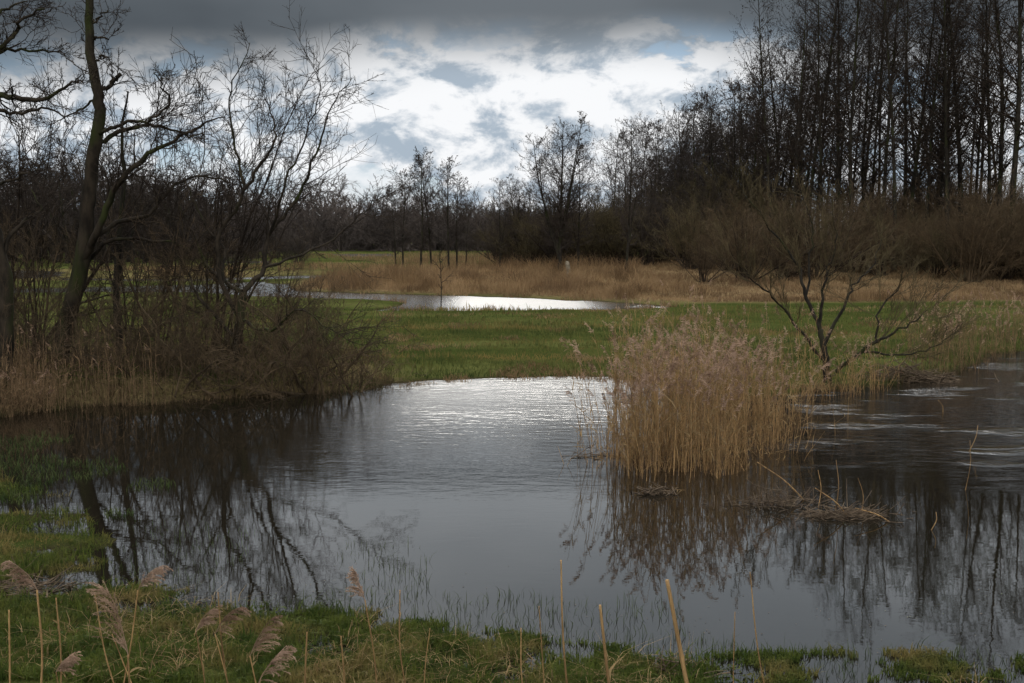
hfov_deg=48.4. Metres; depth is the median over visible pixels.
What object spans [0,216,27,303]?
sapling bush
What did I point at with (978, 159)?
alder
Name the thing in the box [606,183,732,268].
willow scrub
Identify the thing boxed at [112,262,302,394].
bramble shrub
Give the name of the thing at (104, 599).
reed stem
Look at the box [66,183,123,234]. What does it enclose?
oak
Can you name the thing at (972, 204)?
willow scrub
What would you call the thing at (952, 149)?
alder
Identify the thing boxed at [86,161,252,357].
sapling bush
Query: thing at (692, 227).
willow scrub
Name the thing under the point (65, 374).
reed bed
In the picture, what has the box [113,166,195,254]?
oak
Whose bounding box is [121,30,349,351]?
young tree
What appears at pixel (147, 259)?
oak
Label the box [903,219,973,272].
willow scrub
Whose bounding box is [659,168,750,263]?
willow scrub
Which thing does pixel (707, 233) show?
willow scrub
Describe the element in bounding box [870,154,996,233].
willow scrub
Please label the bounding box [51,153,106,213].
oak
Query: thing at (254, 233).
willow scrub
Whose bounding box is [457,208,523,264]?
willow scrub
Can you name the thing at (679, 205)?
willow scrub
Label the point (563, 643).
reed stem
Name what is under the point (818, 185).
alder
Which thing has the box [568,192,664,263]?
willow scrub
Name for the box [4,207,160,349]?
sapling bush
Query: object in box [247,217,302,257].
willow scrub
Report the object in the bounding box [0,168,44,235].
oak
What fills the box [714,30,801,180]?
alder
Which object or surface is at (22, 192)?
oak
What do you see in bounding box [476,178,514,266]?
alder
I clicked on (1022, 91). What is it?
alder
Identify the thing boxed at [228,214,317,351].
sapling bush
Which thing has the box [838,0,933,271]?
alder
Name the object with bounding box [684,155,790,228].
willow scrub
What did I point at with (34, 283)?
sapling bush
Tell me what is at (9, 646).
reed stem
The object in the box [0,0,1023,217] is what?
sky
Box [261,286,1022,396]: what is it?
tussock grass
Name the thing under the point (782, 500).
drift pile
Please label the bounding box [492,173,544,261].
alder
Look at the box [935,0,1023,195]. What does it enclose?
alder
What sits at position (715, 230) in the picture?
willow scrub
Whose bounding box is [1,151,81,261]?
oak
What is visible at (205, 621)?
reed stem
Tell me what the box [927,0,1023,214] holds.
alder
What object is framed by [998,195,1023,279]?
willow scrub
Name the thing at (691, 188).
willow scrub
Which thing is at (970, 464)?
dead stalk
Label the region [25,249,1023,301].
dry reeds
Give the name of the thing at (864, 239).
willow scrub
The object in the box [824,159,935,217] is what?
willow scrub
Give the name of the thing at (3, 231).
sapling bush
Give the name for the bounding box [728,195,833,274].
willow scrub
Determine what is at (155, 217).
oak
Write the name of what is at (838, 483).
dead stalk
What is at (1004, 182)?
willow scrub
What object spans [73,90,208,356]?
alder
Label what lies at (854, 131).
alder
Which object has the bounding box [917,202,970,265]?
willow scrub
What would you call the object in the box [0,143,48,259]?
oak
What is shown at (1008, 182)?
willow scrub
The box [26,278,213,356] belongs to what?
bramble shrub
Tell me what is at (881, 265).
willow scrub
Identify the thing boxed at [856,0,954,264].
alder
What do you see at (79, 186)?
oak
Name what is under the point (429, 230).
alder
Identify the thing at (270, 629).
reed stem
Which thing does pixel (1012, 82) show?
alder
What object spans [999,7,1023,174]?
alder
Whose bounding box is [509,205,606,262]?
willow scrub
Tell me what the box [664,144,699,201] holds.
alder
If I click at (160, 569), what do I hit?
reed stem
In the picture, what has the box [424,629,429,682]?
reed stem
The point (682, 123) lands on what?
alder
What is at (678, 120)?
alder
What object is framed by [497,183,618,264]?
willow scrub
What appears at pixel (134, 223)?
oak
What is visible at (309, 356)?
bramble shrub
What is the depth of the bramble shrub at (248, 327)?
29.57 m
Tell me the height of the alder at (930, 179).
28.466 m
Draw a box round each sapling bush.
[0,203,32,309]
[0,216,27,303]
[2,192,87,355]
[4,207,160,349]
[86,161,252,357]
[108,200,245,360]
[149,224,282,351]
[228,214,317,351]
[265,244,385,354]
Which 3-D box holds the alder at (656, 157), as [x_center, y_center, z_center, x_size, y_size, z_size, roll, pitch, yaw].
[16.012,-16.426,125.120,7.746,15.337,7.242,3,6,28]
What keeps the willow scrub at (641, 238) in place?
on the ground at (352, 305)
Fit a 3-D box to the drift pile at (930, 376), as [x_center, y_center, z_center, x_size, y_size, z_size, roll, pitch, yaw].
[9.499,0.828,27.747,4.707,1.127,2.334,0,5,0]
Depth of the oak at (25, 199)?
164.52 m
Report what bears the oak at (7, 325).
on the ground at (352, 305)
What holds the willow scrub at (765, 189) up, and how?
on the ground at (352, 305)
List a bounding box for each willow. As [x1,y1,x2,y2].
[104,0,423,383]
[703,157,991,383]
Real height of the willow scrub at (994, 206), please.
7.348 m
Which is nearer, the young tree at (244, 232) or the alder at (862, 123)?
the young tree at (244, 232)
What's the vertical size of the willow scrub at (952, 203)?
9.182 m
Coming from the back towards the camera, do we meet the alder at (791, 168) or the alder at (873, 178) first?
the alder at (791, 168)
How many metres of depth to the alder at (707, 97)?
127.34 m
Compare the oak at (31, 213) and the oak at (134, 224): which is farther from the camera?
the oak at (31, 213)
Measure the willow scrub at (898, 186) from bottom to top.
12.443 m
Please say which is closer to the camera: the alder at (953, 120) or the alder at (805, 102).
the alder at (953, 120)
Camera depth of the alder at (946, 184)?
92.51 m
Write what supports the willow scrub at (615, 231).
on the ground at (352, 305)
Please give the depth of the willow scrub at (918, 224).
94.94 m
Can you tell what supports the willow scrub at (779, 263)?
on the ground at (352, 305)
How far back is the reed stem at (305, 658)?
4.74 m
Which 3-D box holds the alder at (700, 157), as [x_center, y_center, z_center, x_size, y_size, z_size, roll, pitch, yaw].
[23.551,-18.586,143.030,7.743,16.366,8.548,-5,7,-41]
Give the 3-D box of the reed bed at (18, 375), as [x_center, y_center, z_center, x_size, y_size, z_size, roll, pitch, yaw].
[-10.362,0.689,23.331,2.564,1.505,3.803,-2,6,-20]
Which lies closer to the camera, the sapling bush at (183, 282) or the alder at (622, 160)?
the sapling bush at (183, 282)
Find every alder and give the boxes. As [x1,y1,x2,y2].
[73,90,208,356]
[380,184,413,266]
[381,165,430,264]
[382,146,450,266]
[406,152,453,263]
[419,155,480,267]
[437,172,482,267]
[452,206,480,263]
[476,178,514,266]
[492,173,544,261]
[511,110,611,270]
[554,152,610,266]
[585,131,649,210]
[587,186,604,210]
[594,115,671,269]
[594,119,650,204]
[613,110,675,260]
[623,110,684,201]
[632,124,690,216]
[638,156,675,209]
[649,111,705,260]
[650,95,732,208]
[652,148,684,188]
[656,99,723,237]
[664,131,718,186]
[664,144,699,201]
[666,121,699,255]
[670,78,754,217]
[671,122,729,186]
[673,86,741,198]
[682,70,768,211]
[686,100,748,175]
[698,69,805,214]
[701,71,780,209]
[704,128,759,197]
[706,107,765,171]
[714,0,810,247]
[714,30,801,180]
[729,115,788,207]
[731,106,786,178]
[732,92,791,165]
[733,14,816,211]
[734,40,848,219]
[759,17,844,205]
[760,95,826,183]
[761,0,900,226]
[762,17,852,219]
[768,17,827,181]
[769,0,837,267]
[773,82,822,200]
[777,0,872,268]
[778,18,846,200]
[784,0,862,256]
[788,0,930,269]
[794,0,895,264]
[800,16,871,196]
[800,25,890,221]
[803,39,901,196]
[806,0,919,216]
[808,69,857,215]
[812,20,902,202]
[832,0,957,225]
[835,0,924,214]
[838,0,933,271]
[846,0,925,191]
[847,0,912,192]
[850,0,944,201]
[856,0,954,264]
[872,0,973,260]
[882,0,977,240]
[884,0,1009,268]
[885,0,991,194]
[890,44,970,197]
[891,17,967,193]
[899,9,979,210]
[900,0,990,265]
[900,0,1023,267]
[907,0,992,257]
[910,23,991,212]
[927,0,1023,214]
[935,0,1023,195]
[935,0,1023,214]
[936,31,1023,200]
[938,0,1023,267]
[939,1,1022,262]
[943,5,1023,182]
[976,0,1023,171]
[998,23,1023,169]
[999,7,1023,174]
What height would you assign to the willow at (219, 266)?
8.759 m
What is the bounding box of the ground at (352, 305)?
[0,243,1023,682]
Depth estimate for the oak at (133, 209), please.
145.83 m
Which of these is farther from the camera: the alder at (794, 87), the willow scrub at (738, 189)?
the alder at (794, 87)
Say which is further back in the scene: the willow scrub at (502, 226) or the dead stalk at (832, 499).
the willow scrub at (502, 226)
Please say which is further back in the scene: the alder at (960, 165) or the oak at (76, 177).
the oak at (76, 177)
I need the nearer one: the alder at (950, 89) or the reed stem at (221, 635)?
the reed stem at (221, 635)
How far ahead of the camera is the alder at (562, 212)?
98.59 m
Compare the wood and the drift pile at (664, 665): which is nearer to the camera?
the drift pile at (664, 665)
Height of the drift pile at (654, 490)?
0.248 m
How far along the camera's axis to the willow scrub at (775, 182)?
117.07 m
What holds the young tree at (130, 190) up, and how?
on the ground at (352, 305)
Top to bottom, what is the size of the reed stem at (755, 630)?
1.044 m
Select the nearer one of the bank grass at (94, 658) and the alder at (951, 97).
the bank grass at (94, 658)
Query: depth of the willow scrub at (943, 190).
111.24 m
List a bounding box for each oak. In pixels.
[0,0,107,384]
[0,131,50,220]
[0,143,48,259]
[0,153,16,219]
[0,153,78,260]
[0,163,32,227]
[0,163,79,261]
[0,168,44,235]
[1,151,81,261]
[1,154,67,257]
[5,151,78,257]
[7,147,78,257]
[8,154,77,258]
[10,164,61,259]
[13,0,260,363]
[30,142,117,259]
[33,168,82,262]
[41,138,84,236]
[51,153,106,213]
[51,164,119,262]
[63,177,144,254]
[65,152,107,231]
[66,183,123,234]
[67,179,149,257]
[68,161,119,230]
[71,160,129,251]
[95,168,163,262]
[97,168,160,261]
[98,163,173,262]
[103,173,162,262]
[111,185,168,262]
[113,164,158,253]
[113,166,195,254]
[126,159,180,253]
[138,183,170,259]
[166,168,198,228]
[171,165,230,250]
[181,177,212,221]
[201,174,253,237]
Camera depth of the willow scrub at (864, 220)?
89.23 m
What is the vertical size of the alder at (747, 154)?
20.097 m
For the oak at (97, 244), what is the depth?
157.51 m
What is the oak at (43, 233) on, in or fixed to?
on the ground at (352, 305)
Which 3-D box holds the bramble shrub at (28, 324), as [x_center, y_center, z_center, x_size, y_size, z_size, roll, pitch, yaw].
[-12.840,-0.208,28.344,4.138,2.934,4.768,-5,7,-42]
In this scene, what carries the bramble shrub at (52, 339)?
on the ground at (352, 305)
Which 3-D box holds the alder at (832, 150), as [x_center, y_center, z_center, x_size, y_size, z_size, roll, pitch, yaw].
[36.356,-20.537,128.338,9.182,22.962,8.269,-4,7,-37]
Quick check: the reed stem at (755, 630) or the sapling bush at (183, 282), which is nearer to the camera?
the reed stem at (755, 630)
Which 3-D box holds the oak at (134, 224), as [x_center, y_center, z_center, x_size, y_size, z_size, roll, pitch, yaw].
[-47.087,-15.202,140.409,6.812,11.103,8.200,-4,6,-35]
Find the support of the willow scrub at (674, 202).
on the ground at (352, 305)
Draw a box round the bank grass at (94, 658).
[0,464,1023,682]
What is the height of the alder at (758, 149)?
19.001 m
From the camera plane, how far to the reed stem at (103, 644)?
5.15 m
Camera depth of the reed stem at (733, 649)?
5.67 m
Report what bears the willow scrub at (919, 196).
on the ground at (352, 305)
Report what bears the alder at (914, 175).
on the ground at (352, 305)
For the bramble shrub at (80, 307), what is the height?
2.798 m
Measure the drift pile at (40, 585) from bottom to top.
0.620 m
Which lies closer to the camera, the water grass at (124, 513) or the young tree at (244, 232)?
the water grass at (124, 513)
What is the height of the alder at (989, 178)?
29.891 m
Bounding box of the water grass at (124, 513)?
[0,429,1022,682]
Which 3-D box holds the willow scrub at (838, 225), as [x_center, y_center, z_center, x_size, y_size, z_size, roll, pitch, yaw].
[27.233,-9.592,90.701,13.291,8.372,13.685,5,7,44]
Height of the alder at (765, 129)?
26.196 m
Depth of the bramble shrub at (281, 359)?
24.73 m
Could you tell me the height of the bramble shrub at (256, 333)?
3.180 m
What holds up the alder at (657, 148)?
on the ground at (352, 305)
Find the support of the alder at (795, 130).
on the ground at (352, 305)
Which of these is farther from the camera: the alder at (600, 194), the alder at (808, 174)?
the alder at (600, 194)
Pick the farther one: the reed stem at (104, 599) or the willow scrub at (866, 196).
the willow scrub at (866, 196)
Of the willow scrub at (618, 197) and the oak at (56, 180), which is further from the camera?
the oak at (56, 180)
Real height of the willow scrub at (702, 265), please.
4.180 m
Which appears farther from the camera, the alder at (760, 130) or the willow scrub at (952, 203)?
the alder at (760, 130)
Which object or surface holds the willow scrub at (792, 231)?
on the ground at (352, 305)
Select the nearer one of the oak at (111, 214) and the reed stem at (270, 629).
the reed stem at (270, 629)
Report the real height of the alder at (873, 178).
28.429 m
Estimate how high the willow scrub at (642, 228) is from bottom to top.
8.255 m
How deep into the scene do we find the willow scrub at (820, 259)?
78.51 m
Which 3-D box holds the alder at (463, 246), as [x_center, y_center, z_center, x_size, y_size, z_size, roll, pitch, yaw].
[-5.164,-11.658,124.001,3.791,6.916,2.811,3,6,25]
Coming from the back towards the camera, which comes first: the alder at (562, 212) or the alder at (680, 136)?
the alder at (680, 136)
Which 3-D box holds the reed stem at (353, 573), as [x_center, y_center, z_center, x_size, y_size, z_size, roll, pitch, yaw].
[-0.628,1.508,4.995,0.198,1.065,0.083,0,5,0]
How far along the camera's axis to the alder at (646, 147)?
128.26 m
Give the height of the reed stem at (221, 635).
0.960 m
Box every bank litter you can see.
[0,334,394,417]
[797,346,1023,395]
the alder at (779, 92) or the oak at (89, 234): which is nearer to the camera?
the oak at (89, 234)
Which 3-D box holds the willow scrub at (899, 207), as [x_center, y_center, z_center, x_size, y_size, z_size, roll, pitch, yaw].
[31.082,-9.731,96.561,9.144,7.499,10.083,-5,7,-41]
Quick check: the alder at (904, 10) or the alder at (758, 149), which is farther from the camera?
the alder at (758, 149)
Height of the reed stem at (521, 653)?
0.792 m
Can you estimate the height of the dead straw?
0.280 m
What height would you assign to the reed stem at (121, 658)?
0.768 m
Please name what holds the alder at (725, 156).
on the ground at (352, 305)
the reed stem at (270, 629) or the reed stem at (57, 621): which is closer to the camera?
the reed stem at (270, 629)
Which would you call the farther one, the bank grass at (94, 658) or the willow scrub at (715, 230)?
the willow scrub at (715, 230)
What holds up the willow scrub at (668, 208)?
on the ground at (352, 305)
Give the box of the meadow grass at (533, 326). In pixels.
[13,297,1023,393]
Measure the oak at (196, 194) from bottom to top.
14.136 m
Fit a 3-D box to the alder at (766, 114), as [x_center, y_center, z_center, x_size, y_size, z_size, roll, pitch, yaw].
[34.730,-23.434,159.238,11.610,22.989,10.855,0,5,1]
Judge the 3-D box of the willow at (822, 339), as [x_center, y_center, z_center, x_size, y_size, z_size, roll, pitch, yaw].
[7.349,-1.539,26.181,6.379,5.562,4.322,0,5,0]
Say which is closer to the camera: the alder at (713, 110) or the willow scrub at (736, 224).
the willow scrub at (736, 224)
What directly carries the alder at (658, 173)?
on the ground at (352, 305)
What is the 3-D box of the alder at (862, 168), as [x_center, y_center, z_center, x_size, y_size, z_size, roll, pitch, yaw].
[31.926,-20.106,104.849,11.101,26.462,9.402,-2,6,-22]
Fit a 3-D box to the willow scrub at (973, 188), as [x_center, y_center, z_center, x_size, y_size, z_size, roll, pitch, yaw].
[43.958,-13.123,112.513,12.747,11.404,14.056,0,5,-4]
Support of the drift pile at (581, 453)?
on the water
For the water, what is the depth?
14.47 m
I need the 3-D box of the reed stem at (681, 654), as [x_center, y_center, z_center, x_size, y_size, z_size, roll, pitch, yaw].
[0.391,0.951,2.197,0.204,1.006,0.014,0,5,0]
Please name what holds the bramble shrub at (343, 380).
on the ground at (352, 305)
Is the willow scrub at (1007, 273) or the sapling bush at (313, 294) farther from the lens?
the willow scrub at (1007, 273)
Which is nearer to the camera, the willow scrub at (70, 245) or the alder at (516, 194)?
the alder at (516, 194)
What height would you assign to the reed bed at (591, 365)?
2.205 m
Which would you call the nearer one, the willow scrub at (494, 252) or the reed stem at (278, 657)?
the reed stem at (278, 657)
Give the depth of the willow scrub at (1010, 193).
85.15 m
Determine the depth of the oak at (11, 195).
151.97 m
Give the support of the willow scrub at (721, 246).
on the ground at (352, 305)
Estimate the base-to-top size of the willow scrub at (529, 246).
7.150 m
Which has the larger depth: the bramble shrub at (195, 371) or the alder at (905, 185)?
the alder at (905, 185)
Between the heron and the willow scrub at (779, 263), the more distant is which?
the heron
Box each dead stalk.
[757,462,802,498]
[815,488,845,513]
[835,462,838,508]
[855,508,887,520]
[965,447,970,489]
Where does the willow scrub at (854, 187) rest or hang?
on the ground at (352, 305)
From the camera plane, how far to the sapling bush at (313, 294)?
27.50 m
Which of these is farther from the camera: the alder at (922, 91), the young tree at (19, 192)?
the alder at (922, 91)
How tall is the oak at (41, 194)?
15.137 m
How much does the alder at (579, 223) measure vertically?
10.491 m
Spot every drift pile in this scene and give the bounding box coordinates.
[0,552,86,597]
[565,442,644,459]
[631,481,676,495]
[651,645,729,679]
[702,479,841,509]
[780,479,914,522]
[831,351,998,384]
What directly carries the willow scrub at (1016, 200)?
on the ground at (352, 305)
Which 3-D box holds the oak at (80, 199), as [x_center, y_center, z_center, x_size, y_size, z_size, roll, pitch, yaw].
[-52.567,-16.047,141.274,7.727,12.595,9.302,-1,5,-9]
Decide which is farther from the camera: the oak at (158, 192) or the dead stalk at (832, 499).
the oak at (158, 192)
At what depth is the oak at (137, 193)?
152.00 m
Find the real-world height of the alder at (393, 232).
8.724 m
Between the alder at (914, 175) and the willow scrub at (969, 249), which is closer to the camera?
the willow scrub at (969, 249)
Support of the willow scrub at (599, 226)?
on the ground at (352, 305)
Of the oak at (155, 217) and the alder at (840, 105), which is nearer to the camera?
the alder at (840, 105)
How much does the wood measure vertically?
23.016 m
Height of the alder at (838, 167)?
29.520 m
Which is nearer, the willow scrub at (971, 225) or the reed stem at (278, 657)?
the reed stem at (278, 657)
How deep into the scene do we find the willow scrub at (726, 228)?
95.94 m
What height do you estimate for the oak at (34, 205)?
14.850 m
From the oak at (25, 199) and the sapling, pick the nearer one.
the sapling
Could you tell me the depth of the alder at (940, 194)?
101.60 m
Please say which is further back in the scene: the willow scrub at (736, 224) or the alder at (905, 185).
the alder at (905, 185)
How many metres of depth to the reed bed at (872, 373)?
25.31 m
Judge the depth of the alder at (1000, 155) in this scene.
90.18 m
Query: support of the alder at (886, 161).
on the ground at (352, 305)
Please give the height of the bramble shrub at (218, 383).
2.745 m
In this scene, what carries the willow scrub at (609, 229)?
on the ground at (352, 305)
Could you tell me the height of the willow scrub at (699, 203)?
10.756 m
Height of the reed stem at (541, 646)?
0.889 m
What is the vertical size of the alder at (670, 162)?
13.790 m
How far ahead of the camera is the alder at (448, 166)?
112.42 m
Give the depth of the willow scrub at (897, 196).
109.36 m
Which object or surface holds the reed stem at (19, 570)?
on the ground at (352, 305)
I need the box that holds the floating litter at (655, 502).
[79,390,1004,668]
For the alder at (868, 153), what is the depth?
121.06 m
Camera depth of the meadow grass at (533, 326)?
37.37 m
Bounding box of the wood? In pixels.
[3,162,634,251]
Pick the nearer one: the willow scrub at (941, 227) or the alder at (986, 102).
the willow scrub at (941, 227)
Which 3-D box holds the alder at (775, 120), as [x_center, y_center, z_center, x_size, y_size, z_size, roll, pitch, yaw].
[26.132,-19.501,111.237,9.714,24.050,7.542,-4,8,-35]
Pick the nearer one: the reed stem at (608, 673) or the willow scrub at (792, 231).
the reed stem at (608, 673)
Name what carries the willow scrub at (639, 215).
on the ground at (352, 305)
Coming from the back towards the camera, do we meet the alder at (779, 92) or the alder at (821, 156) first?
the alder at (779, 92)
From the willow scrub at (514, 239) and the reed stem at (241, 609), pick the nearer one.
the reed stem at (241, 609)
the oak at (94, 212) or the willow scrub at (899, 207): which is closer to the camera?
the willow scrub at (899, 207)
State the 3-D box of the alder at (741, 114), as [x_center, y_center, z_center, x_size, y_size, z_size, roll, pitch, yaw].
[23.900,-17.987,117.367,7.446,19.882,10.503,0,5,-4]
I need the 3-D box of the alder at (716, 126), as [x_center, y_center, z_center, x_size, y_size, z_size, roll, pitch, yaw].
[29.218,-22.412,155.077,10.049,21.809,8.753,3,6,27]
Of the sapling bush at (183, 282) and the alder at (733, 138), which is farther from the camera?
the alder at (733, 138)
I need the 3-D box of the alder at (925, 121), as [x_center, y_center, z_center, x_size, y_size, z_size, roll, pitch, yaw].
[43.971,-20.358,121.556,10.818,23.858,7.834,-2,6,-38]
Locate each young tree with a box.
[0,7,320,355]
[0,27,195,351]
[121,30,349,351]
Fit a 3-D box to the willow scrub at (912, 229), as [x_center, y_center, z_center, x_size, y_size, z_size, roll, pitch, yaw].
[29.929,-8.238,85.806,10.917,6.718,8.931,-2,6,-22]
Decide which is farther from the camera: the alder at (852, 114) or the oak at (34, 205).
the oak at (34, 205)
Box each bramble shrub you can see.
[0,267,134,396]
[13,276,177,368]
[14,272,219,382]
[14,274,52,360]
[14,303,73,375]
[17,280,139,359]
[22,279,221,378]
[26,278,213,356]
[67,279,295,399]
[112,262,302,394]
[122,303,325,404]
[129,287,252,352]
[162,276,398,400]
[163,271,384,386]
[197,291,301,353]
[222,288,383,353]
[223,279,435,397]
[271,322,424,400]
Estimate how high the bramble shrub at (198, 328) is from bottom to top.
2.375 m
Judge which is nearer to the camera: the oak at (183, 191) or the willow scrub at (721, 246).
the willow scrub at (721, 246)
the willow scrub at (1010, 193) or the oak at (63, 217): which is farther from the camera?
the oak at (63, 217)
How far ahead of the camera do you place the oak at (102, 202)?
148.29 m
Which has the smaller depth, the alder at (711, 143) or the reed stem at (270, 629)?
the reed stem at (270, 629)
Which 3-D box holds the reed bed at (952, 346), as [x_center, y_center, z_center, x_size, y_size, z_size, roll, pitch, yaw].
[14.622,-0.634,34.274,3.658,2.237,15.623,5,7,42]
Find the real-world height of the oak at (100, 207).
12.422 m
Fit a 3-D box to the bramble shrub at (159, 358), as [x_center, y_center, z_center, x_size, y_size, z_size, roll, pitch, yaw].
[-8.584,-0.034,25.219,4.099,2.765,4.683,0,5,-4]
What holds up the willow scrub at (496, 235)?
on the ground at (352, 305)
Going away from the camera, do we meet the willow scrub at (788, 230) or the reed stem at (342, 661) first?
the reed stem at (342, 661)
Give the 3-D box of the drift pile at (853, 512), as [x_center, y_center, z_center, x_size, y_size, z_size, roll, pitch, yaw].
[4.297,2.116,14.308,1.919,0.627,1.075,0,5,0]
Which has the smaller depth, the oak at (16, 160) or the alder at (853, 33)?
the alder at (853, 33)
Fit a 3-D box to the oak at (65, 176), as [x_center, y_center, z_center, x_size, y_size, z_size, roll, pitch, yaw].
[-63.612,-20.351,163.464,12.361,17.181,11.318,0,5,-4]
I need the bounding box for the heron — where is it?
[565,261,570,273]
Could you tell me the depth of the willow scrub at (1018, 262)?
77.64 m
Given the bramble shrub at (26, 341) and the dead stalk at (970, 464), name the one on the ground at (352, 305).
the bramble shrub at (26, 341)
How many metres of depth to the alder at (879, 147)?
121.01 m
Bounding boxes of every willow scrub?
[44,230,105,260]
[96,233,141,260]
[226,218,290,258]
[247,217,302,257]
[265,224,333,262]
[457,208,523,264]
[458,197,536,260]
[461,196,532,263]
[473,202,557,265]
[474,205,542,260]
[489,183,571,263]
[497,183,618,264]
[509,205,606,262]
[511,179,625,265]
[543,180,673,265]
[567,186,670,260]
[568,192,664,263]
[573,174,704,264]
[575,195,649,260]
[582,169,679,262]
[585,195,648,263]
[597,192,676,261]
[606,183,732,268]
[615,180,684,260]
[616,162,734,260]
[627,159,708,262]
[643,180,675,260]
[647,180,707,260]
[650,197,748,265]
[655,163,749,259]
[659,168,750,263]
[664,176,845,281]
[664,224,764,282]
[666,184,802,276]
[668,165,818,224]
[672,164,812,263]
[675,204,729,267]
[677,170,842,217]
[677,206,772,268]
[678,135,866,257]
[679,202,768,270]
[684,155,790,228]
[700,185,834,269]
[724,145,875,231]
[726,183,872,276]
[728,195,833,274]
[730,165,910,280]
[745,228,837,281]
[760,203,862,275]
[786,170,934,272]
[797,157,936,263]
[798,150,898,230]
[807,177,926,272]
[816,155,971,261]
[823,209,922,275]
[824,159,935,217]
[826,206,909,272]
[841,184,943,268]
[845,189,976,274]
[867,150,935,257]
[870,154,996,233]
[875,156,1022,225]
[878,181,954,221]
[882,208,983,276]
[889,193,946,269]
[891,138,1023,261]
[897,185,1023,280]
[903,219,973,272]
[906,164,1023,281]
[908,165,1023,266]
[916,169,995,264]
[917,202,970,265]
[919,155,1021,223]
[924,193,1023,279]
[927,190,991,269]
[937,181,1023,271]
[938,163,1023,277]
[969,158,1023,208]
[971,179,1023,212]
[974,194,1023,276]
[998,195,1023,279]
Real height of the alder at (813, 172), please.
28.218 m
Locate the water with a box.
[0,254,1023,682]
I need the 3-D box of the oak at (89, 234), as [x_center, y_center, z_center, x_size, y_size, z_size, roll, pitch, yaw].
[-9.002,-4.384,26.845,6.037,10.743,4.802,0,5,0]
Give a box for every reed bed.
[0,318,382,416]
[0,347,72,417]
[559,321,641,468]
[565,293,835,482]
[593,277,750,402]
[792,321,919,401]
[881,282,1023,373]
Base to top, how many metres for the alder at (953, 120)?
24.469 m
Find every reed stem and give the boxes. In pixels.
[0,560,42,682]
[8,610,10,682]
[53,598,61,682]
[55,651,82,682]
[86,580,145,682]
[95,595,113,682]
[112,634,131,682]
[123,565,171,682]
[196,604,222,682]
[215,607,250,682]
[217,592,227,680]
[249,615,283,682]
[258,645,295,682]
[304,632,307,682]
[339,636,344,682]
[345,567,376,682]
[399,590,405,682]
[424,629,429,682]
[520,628,522,682]
[539,606,544,682]
[560,560,567,682]
[599,605,624,682]
[665,579,688,682]
[733,615,734,682]
[750,572,764,682]
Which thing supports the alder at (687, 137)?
on the ground at (352, 305)
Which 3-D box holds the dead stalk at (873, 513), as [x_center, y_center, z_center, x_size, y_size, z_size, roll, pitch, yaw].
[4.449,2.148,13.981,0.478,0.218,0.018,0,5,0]
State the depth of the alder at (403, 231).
113.98 m
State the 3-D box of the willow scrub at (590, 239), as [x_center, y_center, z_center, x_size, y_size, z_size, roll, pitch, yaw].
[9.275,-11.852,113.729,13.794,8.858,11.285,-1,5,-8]
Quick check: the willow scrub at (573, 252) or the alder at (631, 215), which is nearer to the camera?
the alder at (631, 215)
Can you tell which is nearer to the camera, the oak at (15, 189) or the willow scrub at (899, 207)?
the willow scrub at (899, 207)
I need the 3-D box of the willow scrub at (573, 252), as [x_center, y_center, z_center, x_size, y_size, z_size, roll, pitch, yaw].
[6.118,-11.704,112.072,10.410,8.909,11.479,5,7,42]
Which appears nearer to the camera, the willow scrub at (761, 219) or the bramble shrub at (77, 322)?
the bramble shrub at (77, 322)
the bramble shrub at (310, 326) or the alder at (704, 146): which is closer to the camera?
the bramble shrub at (310, 326)
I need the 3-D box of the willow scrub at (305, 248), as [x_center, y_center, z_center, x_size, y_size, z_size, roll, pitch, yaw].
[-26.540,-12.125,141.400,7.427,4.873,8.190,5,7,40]
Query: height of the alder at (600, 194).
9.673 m
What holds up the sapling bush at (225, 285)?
on the ground at (352, 305)
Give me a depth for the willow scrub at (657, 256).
121.62 m
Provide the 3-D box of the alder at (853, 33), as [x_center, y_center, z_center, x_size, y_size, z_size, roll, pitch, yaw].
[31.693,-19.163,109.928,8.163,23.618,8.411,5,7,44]
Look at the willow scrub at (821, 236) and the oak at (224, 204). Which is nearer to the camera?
the willow scrub at (821, 236)
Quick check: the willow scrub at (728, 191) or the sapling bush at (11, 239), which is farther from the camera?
the willow scrub at (728, 191)
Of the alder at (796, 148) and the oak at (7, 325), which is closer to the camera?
the oak at (7, 325)
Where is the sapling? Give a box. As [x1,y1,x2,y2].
[431,235,453,308]
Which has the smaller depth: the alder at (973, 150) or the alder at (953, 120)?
the alder at (953, 120)
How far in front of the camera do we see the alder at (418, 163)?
111.39 m
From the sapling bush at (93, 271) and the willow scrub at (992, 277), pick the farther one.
the willow scrub at (992, 277)
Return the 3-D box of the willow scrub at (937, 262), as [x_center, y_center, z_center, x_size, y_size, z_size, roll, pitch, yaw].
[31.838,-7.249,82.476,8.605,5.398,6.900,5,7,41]
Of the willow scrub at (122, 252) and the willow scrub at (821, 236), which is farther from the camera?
the willow scrub at (122, 252)
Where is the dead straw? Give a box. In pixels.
[0,565,1002,682]
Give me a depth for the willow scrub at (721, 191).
120.93 m

